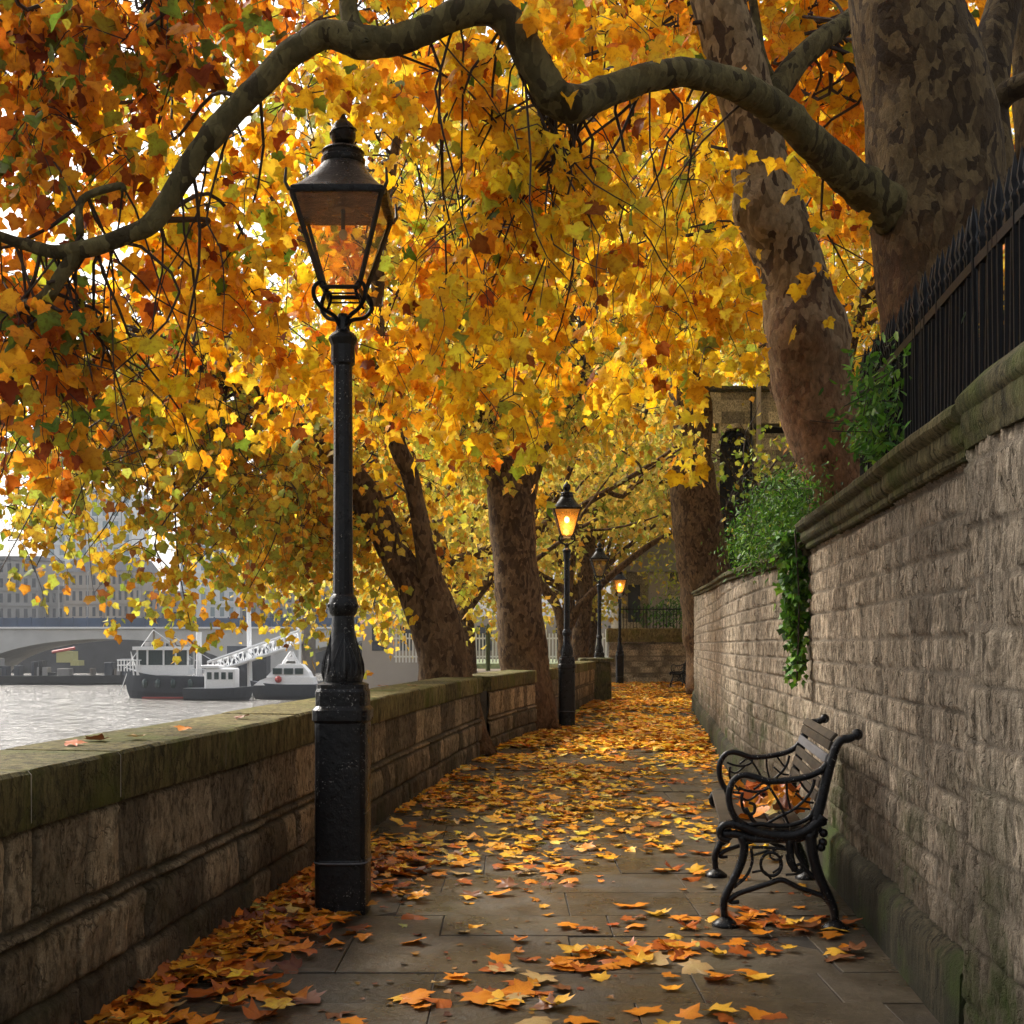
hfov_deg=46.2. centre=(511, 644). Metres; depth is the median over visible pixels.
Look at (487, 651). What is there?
bollard post
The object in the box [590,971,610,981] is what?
fallen leaf
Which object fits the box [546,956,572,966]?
fallen leaf
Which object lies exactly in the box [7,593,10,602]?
window
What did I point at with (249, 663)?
mooring pile
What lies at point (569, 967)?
fallen leaf
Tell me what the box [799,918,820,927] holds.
fallen leaf
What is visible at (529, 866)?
fallen leaf
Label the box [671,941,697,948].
fallen leaf
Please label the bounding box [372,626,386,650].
window
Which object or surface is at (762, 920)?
fallen leaf
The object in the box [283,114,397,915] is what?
street lamp
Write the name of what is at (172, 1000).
fallen leaf
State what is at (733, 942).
fallen leaf
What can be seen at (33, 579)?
window
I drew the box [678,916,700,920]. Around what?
fallen leaf
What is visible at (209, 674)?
window
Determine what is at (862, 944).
fallen leaf
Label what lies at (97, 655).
embankment
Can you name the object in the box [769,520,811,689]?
ivy
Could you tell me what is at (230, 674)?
window
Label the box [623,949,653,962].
fallen leaf
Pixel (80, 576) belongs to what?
window
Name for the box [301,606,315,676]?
mooring pile
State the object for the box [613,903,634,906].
fallen leaf
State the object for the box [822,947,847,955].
fallen leaf
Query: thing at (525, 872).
fallen leaf
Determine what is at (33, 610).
window
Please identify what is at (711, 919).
fallen leaf
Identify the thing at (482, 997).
fallen leaf
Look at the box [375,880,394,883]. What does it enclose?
fallen leaf
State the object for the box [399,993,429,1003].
fallen leaf
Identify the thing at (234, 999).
fallen leaf
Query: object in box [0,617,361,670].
road bridge
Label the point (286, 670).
window
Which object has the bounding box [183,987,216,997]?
fallen leaf
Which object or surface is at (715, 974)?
fallen leaf
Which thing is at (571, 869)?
fallen leaf
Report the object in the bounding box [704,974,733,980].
fallen leaf
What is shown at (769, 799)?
leaf heap
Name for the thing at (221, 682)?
motor launch
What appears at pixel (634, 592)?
window
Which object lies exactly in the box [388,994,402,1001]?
fallen leaf
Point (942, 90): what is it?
plane tree
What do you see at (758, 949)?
leaf litter
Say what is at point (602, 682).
end pier
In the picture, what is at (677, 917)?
fallen leaf
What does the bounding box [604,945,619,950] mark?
fallen leaf
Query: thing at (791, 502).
ivy
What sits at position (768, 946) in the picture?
fallen leaf
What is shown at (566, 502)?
street lamp
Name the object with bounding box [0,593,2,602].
window
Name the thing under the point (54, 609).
window
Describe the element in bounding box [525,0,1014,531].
plane tree
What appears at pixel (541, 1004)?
fallen leaf
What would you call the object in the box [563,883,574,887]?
fallen leaf
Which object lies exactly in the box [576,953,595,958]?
fallen leaf
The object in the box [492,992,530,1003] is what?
fallen leaf
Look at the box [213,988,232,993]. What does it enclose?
fallen leaf
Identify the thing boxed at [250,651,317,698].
white cruiser
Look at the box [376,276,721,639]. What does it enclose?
plane tree
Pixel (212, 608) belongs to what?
window
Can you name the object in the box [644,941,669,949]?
fallen leaf
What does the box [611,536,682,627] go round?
end building
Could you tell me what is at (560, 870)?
fallen leaf
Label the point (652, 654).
end wall
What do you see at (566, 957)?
fallen leaf
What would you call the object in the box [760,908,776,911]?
fallen leaf
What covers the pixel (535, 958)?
fallen leaf
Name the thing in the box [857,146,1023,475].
railings
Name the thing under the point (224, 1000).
fallen leaf
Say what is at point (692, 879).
fallen leaf
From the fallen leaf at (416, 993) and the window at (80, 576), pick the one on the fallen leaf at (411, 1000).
the fallen leaf at (416, 993)
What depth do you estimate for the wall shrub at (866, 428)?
6.09 m
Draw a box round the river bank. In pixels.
[477,659,557,668]
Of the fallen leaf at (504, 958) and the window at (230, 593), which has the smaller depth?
the fallen leaf at (504, 958)
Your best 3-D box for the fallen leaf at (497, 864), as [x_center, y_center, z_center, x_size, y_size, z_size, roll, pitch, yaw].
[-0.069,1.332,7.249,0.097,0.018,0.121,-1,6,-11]
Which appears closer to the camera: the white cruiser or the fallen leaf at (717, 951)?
the fallen leaf at (717, 951)
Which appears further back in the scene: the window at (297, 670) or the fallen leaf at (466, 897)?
the window at (297, 670)
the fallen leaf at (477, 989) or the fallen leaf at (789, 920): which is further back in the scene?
the fallen leaf at (789, 920)
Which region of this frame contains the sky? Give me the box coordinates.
[0,0,1013,616]
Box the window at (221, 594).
[220,592,223,600]
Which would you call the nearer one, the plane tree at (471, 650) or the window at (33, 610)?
the plane tree at (471, 650)
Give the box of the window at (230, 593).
[229,592,232,600]
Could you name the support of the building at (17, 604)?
on the embankment
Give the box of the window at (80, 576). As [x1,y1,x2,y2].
[79,575,81,584]
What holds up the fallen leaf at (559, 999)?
on the path
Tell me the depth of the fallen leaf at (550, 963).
5.03 m
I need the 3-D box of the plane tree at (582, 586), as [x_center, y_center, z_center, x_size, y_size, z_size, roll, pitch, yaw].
[1.383,-6.363,35.599,14.198,15.698,14.564,0,0,-42]
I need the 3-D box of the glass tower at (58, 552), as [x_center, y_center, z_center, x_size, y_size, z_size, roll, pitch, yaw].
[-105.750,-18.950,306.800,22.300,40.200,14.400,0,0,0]
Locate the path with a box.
[124,682,939,1023]
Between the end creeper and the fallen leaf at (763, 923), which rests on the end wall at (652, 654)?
the end creeper
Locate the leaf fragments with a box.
[202,823,863,1023]
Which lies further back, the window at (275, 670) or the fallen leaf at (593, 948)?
the window at (275, 670)
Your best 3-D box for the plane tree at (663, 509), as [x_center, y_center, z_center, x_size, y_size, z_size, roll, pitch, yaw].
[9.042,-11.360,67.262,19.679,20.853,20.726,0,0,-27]
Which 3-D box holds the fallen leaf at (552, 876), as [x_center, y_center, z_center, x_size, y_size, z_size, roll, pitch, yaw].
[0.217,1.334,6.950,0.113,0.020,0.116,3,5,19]
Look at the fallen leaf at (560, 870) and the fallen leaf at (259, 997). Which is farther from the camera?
the fallen leaf at (560, 870)
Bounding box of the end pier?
[578,658,613,699]
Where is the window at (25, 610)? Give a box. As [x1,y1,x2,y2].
[24,609,27,617]
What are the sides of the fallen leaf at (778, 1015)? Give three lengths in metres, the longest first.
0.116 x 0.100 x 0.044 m
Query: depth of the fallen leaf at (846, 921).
5.78 m
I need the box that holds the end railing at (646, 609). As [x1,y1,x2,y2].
[621,606,680,627]
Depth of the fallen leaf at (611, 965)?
5.00 m
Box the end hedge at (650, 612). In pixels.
[625,586,682,627]
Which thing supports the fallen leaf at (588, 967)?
on the path
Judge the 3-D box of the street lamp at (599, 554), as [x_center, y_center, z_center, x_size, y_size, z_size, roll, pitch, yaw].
[2.280,-0.684,31.300,0.515,4.068,0.514,0,0,0]
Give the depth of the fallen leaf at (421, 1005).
4.46 m
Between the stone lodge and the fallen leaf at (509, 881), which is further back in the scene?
the stone lodge
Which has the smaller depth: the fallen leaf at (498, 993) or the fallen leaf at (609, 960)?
the fallen leaf at (498, 993)
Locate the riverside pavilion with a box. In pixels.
[362,617,610,688]
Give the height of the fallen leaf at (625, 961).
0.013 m
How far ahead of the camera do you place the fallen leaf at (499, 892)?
6.47 m
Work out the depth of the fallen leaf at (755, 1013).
4.37 m
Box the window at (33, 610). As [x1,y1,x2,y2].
[32,609,35,617]
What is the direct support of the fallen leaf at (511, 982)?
on the path
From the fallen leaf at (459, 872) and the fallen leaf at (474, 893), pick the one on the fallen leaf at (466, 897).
the fallen leaf at (474, 893)
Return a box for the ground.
[477,669,500,672]
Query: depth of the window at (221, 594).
289.93 m
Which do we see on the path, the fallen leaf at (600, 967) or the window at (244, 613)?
the fallen leaf at (600, 967)
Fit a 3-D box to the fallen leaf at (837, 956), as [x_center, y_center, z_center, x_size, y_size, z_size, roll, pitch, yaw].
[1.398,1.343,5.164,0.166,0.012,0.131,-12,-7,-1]
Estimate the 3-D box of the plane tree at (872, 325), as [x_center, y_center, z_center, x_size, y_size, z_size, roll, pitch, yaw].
[12.771,-10.985,40.121,21.179,20.138,18.386,0,0,0]
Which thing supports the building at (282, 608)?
on the embankment
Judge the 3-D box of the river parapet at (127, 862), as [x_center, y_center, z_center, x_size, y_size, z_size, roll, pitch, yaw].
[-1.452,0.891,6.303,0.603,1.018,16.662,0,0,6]
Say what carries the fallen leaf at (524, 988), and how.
on the path
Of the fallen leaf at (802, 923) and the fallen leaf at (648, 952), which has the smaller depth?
the fallen leaf at (648, 952)
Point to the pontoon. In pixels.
(261, 669)
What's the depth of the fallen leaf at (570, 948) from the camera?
5.26 m
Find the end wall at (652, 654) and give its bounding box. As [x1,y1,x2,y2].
[606,628,685,682]
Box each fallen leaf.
[64,739,87,745]
[84,733,109,739]
[167,996,181,1001]
[168,1012,196,1023]
[171,1000,185,1007]
[174,725,192,730]
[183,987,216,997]
[186,1012,218,1023]
[197,1019,224,1023]
[204,978,236,998]
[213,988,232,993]
[213,993,246,1004]
[226,991,249,998]
[228,992,249,1006]
[242,996,279,1019]
[243,982,267,993]
[248,986,277,1000]
[252,985,266,993]
[325,1011,353,1018]
[335,1015,366,1023]
[354,933,372,940]
[371,877,397,882]
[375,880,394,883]
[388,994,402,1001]
[390,864,402,872]
[393,882,410,886]
[399,873,416,875]
[399,988,435,1002]
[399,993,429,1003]
[401,913,428,919]
[401,937,426,943]
[411,1003,430,1007]
[422,997,451,1008]
[430,871,447,875]
[443,972,469,981]
[449,870,470,873]
[449,972,467,976]
[457,878,472,884]
[460,889,479,896]
[460,895,475,899]
[460,990,494,1004]
[462,986,483,995]
[470,988,504,1002]
[479,961,505,973]
[485,964,519,971]
[486,1004,516,1010]
[488,952,511,963]
[490,888,511,894]
[492,863,507,867]
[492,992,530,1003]
[492,999,519,1006]
[497,877,517,887]
[501,978,534,996]
[504,980,523,984]
[514,1016,558,1023]
[516,871,537,873]
[520,969,556,982]
[523,864,535,867]
[523,879,537,883]
[526,956,540,960]
[529,993,555,1009]
[533,991,553,995]
[535,867,551,871]
[539,993,574,1004]
[542,874,559,879]
[545,957,567,967]
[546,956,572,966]
[548,983,570,989]
[549,867,568,873]
[552,958,584,971]
[554,922,578,927]
[556,955,582,959]
[558,877,577,883]
[558,944,585,952]
[560,960,583,970]
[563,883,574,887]
[564,1015,597,1023]
[565,868,581,872]
[568,962,598,970]
[572,948,600,953]
[574,926,597,930]
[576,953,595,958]
[584,944,610,955]
[587,943,604,952]
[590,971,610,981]
[593,965,607,970]
[599,958,618,963]
[603,963,620,968]
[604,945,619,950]
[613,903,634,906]
[614,956,644,966]
[617,936,636,945]
[620,915,634,920]
[620,950,637,955]
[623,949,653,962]
[625,923,644,927]
[625,1005,663,1015]
[626,902,647,908]
[627,945,651,952]
[643,951,670,965]
[644,908,670,915]
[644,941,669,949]
[644,950,657,954]
[651,939,676,946]
[653,1019,680,1023]
[658,937,690,948]
[662,972,679,977]
[664,933,683,939]
[665,860,683,870]
[668,914,689,919]
[668,948,694,960]
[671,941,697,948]
[672,946,692,960]
[675,1003,702,1018]
[676,918,700,928]
[677,958,713,974]
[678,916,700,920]
[681,948,700,953]
[682,877,700,881]
[686,863,705,873]
[693,869,708,874]
[698,940,718,948]
[701,1002,738,1011]
[704,933,719,935]
[704,970,726,976]
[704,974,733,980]
[705,916,718,922]
[705,947,726,954]
[708,908,728,916]
[713,1012,733,1021]
[721,940,745,945]
[727,944,751,956]
[728,911,738,917]
[728,912,752,924]
[732,937,749,942]
[733,969,758,974]
[737,906,758,911]
[737,972,760,979]
[738,910,758,916]
[741,1006,772,1019]
[742,922,762,927]
[746,973,773,981]
[749,928,772,934]
[750,918,777,923]
[752,943,782,951]
[756,921,773,926]
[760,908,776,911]
[760,1011,786,1019]
[764,913,779,922]
[772,918,787,922]
[775,922,789,928]
[779,917,803,925]
[780,944,795,948]
[791,920,817,926]
[793,928,813,932]
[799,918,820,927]
[819,931,837,932]
[820,927,849,931]
[821,932,844,938]
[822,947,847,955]
[823,954,854,961]
[836,941,866,950]
[838,943,849,951]
[840,918,862,923]
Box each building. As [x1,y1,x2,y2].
[0,556,64,617]
[43,586,63,617]
[62,559,104,617]
[103,558,158,617]
[145,591,194,617]
[240,560,329,617]
[354,587,456,617]
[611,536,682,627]
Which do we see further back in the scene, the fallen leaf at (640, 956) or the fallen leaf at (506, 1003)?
the fallen leaf at (640, 956)
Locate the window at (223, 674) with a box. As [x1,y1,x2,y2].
[221,672,225,678]
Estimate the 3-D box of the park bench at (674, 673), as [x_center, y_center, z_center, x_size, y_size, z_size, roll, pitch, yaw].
[5.554,0.873,38.436,0.707,0.954,1.382,0,0,26]
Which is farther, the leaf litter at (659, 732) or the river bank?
the river bank
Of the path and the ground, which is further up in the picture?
the ground
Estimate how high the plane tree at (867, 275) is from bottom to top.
16.277 m
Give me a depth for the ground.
64.94 m
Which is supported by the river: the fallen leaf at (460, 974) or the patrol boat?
the patrol boat
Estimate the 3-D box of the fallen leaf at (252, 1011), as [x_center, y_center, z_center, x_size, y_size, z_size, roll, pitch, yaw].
[-0.895,1.318,4.351,0.158,0.059,0.136,4,-2,36]
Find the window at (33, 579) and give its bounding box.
[32,578,35,586]
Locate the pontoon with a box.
[227,646,270,686]
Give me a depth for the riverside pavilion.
96.00 m
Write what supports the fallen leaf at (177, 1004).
on the path
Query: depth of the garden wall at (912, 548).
4.79 m
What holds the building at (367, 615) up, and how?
on the embankment
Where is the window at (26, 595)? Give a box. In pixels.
[24,593,27,602]
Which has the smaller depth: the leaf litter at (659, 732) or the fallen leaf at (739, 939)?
the fallen leaf at (739, 939)
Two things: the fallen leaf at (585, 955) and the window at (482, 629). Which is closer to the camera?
the fallen leaf at (585, 955)
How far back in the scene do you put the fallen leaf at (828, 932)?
5.59 m
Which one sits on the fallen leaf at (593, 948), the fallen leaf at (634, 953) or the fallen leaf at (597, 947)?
the fallen leaf at (597, 947)
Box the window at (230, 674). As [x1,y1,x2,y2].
[228,672,232,678]
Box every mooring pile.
[196,632,201,675]
[247,592,252,695]
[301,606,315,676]
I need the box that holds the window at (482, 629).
[477,626,491,650]
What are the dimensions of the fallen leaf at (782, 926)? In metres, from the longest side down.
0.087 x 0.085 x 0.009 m
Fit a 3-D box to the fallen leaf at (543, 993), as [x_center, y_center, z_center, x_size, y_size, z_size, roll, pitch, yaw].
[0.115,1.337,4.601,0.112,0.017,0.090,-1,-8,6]
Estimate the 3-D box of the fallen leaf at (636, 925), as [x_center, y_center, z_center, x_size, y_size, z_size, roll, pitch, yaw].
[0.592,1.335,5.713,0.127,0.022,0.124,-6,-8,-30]
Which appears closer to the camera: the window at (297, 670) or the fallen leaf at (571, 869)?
the fallen leaf at (571, 869)
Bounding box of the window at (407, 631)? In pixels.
[398,626,411,650]
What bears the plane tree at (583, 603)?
on the path
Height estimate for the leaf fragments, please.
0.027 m
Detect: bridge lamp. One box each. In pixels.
[58,570,62,616]
[87,571,89,616]
[138,584,139,617]
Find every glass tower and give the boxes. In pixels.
[46,489,149,585]
[180,512,246,617]
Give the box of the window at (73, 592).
[72,591,74,600]
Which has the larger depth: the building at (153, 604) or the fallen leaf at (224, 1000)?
the building at (153, 604)
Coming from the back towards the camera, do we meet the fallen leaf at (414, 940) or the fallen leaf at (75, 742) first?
the fallen leaf at (414, 940)
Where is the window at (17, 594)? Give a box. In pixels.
[16,593,18,602]
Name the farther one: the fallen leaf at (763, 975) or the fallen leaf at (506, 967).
the fallen leaf at (506, 967)
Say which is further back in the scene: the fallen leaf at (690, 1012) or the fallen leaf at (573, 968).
the fallen leaf at (573, 968)
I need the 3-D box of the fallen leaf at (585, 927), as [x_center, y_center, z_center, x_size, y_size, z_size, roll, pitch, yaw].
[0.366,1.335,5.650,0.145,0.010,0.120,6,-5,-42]
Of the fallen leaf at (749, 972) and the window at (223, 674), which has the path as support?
the fallen leaf at (749, 972)
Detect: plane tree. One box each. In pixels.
[0,0,1023,546]
[0,1,497,756]
[19,0,1014,641]
[145,131,708,672]
[240,333,524,637]
[291,234,668,673]
[321,244,754,660]
[332,23,706,729]
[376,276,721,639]
[517,421,671,662]
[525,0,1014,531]
[525,0,1014,693]
[526,336,740,657]
[596,352,746,563]
[632,128,1012,405]
[685,4,1014,383]
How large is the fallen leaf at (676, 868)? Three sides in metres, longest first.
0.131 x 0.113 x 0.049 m
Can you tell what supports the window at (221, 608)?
in the glass tower at (212, 611)
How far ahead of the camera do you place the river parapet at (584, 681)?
25.57 m
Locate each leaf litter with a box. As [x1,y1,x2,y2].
[371,750,787,870]
[371,863,837,991]
[495,681,715,752]
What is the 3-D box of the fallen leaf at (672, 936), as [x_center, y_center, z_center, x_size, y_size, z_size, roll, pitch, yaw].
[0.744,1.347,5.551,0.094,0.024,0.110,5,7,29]
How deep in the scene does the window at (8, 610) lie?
249.93 m
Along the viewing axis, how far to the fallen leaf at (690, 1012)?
4.36 m
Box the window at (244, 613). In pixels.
[242,608,246,616]
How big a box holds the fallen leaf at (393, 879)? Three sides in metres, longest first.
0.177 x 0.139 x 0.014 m
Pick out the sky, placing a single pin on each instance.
(166, 558)
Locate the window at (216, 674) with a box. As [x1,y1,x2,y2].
[214,672,218,678]
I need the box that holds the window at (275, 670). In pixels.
[273,668,281,673]
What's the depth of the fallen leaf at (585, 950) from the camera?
5.17 m
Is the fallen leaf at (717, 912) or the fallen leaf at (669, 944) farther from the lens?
the fallen leaf at (717, 912)
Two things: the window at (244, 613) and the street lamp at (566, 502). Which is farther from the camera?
the window at (244, 613)
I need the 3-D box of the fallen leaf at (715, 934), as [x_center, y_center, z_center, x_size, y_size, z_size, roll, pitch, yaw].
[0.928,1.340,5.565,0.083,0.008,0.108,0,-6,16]
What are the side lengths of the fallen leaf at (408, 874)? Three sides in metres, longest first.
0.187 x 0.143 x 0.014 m
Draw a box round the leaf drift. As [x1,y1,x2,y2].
[75,849,446,1023]
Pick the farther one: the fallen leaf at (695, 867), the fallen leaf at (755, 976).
the fallen leaf at (695, 867)
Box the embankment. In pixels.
[11,640,361,672]
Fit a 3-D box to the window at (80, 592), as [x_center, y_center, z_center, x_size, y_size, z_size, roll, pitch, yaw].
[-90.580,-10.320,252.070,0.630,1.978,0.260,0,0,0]
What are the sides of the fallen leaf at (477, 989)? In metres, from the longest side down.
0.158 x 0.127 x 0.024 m
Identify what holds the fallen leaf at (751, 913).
on the fallen leaf
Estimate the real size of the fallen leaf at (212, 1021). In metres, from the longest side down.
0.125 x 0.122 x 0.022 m
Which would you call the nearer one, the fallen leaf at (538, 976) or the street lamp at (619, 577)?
the fallen leaf at (538, 976)
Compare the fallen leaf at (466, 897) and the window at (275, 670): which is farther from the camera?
the window at (275, 670)
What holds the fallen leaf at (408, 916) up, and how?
on the path
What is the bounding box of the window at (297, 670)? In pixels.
[295,668,302,673]
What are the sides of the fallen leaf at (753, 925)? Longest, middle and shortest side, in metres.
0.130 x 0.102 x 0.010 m
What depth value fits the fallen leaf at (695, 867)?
7.13 m
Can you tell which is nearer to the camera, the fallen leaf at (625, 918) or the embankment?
the fallen leaf at (625, 918)
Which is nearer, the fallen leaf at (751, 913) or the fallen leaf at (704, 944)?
the fallen leaf at (704, 944)
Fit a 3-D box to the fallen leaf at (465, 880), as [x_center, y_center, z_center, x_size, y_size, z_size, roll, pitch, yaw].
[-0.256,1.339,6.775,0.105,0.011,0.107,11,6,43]
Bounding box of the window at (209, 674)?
[207,672,211,678]
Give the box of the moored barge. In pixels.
[0,647,132,684]
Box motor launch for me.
[182,665,253,699]
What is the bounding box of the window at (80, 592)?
[79,591,81,600]
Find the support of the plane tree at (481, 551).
on the ground
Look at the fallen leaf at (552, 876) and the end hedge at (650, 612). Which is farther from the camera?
the end hedge at (650, 612)
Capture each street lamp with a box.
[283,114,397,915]
[551,481,582,726]
[589,541,609,657]
[612,571,627,683]
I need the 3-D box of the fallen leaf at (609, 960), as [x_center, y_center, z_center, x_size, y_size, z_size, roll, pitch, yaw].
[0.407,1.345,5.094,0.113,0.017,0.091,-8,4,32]
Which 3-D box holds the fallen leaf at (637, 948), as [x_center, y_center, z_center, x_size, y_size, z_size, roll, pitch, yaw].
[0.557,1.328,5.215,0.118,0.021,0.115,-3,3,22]
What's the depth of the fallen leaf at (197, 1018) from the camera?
4.26 m
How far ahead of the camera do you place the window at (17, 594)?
249.93 m
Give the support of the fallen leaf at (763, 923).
on the path
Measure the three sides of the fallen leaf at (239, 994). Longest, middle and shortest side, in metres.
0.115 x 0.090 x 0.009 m
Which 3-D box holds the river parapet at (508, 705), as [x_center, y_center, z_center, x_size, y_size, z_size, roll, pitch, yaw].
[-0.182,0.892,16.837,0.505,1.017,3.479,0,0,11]
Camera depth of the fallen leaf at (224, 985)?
4.62 m
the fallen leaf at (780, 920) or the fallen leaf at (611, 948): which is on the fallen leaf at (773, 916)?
the fallen leaf at (780, 920)
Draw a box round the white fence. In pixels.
[394,629,607,662]
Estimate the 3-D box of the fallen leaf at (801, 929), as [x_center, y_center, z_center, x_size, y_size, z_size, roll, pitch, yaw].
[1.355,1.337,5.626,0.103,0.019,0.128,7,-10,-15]
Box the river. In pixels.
[0,673,323,749]
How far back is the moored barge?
161.70 m
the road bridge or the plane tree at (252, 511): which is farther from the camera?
the road bridge
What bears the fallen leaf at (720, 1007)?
on the path
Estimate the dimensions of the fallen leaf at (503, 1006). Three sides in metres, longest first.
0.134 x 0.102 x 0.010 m
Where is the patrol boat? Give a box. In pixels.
[117,628,210,697]
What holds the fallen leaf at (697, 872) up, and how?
on the path
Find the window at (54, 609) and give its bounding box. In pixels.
[53,608,55,617]
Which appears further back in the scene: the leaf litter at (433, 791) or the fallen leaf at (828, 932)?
the leaf litter at (433, 791)
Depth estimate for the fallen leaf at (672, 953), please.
5.17 m
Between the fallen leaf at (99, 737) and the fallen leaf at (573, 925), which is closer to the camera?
the fallen leaf at (99, 737)
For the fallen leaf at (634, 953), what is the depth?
5.19 m
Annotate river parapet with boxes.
[0,677,482,1023]
[472,670,536,748]
[549,661,595,719]
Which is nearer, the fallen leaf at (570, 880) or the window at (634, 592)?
the fallen leaf at (570, 880)
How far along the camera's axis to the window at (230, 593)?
289.93 m
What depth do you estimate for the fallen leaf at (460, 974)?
4.83 m
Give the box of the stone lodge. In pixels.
[710,384,808,568]
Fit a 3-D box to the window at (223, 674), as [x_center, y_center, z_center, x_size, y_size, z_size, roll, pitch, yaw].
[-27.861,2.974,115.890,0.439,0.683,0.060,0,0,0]
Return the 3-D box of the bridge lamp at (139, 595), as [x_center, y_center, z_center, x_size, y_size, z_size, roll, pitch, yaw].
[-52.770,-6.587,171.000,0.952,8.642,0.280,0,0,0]
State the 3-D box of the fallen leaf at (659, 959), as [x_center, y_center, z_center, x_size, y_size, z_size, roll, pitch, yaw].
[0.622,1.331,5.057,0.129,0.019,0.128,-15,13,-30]
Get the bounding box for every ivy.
[701,454,849,583]
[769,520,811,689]
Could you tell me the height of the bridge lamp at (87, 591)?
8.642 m
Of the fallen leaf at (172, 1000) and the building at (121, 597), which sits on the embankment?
the building at (121, 597)
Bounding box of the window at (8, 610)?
[7,609,10,617]
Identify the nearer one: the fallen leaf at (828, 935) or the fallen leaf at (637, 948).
the fallen leaf at (637, 948)
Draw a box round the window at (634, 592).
[628,585,639,621]
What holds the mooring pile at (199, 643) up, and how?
in the river
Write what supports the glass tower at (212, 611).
on the embankment
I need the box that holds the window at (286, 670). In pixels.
[284,668,292,673]
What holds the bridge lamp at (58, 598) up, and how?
on the road bridge
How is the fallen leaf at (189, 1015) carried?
on the path
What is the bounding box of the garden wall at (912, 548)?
[691,341,1023,1023]
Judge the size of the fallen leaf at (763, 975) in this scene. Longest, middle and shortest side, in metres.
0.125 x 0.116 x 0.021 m
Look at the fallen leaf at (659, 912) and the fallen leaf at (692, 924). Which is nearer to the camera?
the fallen leaf at (692, 924)
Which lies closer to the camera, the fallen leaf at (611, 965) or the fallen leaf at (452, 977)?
the fallen leaf at (452, 977)
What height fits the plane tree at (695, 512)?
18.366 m
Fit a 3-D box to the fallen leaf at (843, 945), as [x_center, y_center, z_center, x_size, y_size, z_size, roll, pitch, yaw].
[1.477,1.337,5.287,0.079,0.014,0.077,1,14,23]
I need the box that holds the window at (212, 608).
[211,607,214,615]
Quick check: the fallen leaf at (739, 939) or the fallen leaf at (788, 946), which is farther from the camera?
the fallen leaf at (739, 939)
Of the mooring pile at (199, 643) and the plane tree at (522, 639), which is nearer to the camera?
the plane tree at (522, 639)
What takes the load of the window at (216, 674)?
in the motor launch
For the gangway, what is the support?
on the river
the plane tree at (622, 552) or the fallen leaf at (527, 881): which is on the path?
the fallen leaf at (527, 881)
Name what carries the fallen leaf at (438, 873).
on the path
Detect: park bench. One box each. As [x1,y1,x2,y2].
[669,660,685,687]
[705,714,862,931]
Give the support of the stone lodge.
on the garden ground
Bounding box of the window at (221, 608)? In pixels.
[220,607,223,615]
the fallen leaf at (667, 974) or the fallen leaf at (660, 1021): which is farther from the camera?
the fallen leaf at (667, 974)
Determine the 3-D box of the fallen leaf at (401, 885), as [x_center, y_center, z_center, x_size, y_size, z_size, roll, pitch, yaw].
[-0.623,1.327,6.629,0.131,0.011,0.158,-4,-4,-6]
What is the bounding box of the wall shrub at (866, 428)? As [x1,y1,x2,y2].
[810,325,911,471]
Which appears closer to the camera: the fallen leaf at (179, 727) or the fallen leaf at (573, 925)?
the fallen leaf at (179, 727)
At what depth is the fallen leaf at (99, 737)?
4.80 m
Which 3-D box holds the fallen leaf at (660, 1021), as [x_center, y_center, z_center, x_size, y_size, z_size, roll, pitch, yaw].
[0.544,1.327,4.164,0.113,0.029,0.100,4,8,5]
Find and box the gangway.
[207,619,301,667]
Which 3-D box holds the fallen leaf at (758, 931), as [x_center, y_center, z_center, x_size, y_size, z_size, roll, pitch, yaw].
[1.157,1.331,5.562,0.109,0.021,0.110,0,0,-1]
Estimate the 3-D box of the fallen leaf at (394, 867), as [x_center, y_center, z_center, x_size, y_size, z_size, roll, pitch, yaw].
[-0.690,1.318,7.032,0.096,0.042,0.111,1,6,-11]
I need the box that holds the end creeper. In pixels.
[630,538,679,604]
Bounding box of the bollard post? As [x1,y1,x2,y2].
[485,624,490,670]
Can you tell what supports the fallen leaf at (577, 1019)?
on the path
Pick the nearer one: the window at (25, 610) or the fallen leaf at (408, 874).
the fallen leaf at (408, 874)
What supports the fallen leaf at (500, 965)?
on the fallen leaf at (506, 967)
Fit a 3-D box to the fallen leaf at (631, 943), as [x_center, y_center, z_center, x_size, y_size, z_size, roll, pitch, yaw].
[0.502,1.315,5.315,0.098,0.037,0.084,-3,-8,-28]
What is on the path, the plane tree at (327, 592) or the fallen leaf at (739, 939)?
the fallen leaf at (739, 939)
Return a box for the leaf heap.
[733,780,810,818]
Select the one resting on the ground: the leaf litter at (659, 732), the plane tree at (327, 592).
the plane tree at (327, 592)
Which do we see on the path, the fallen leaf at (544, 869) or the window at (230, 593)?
the fallen leaf at (544, 869)
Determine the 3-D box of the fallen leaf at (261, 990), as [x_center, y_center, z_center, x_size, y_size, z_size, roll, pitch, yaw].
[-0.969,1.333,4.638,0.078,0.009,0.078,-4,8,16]
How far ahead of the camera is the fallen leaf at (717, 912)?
5.95 m
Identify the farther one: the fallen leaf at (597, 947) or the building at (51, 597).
the building at (51, 597)
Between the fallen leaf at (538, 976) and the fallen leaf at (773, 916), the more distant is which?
the fallen leaf at (773, 916)
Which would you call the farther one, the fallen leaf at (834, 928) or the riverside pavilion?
the riverside pavilion

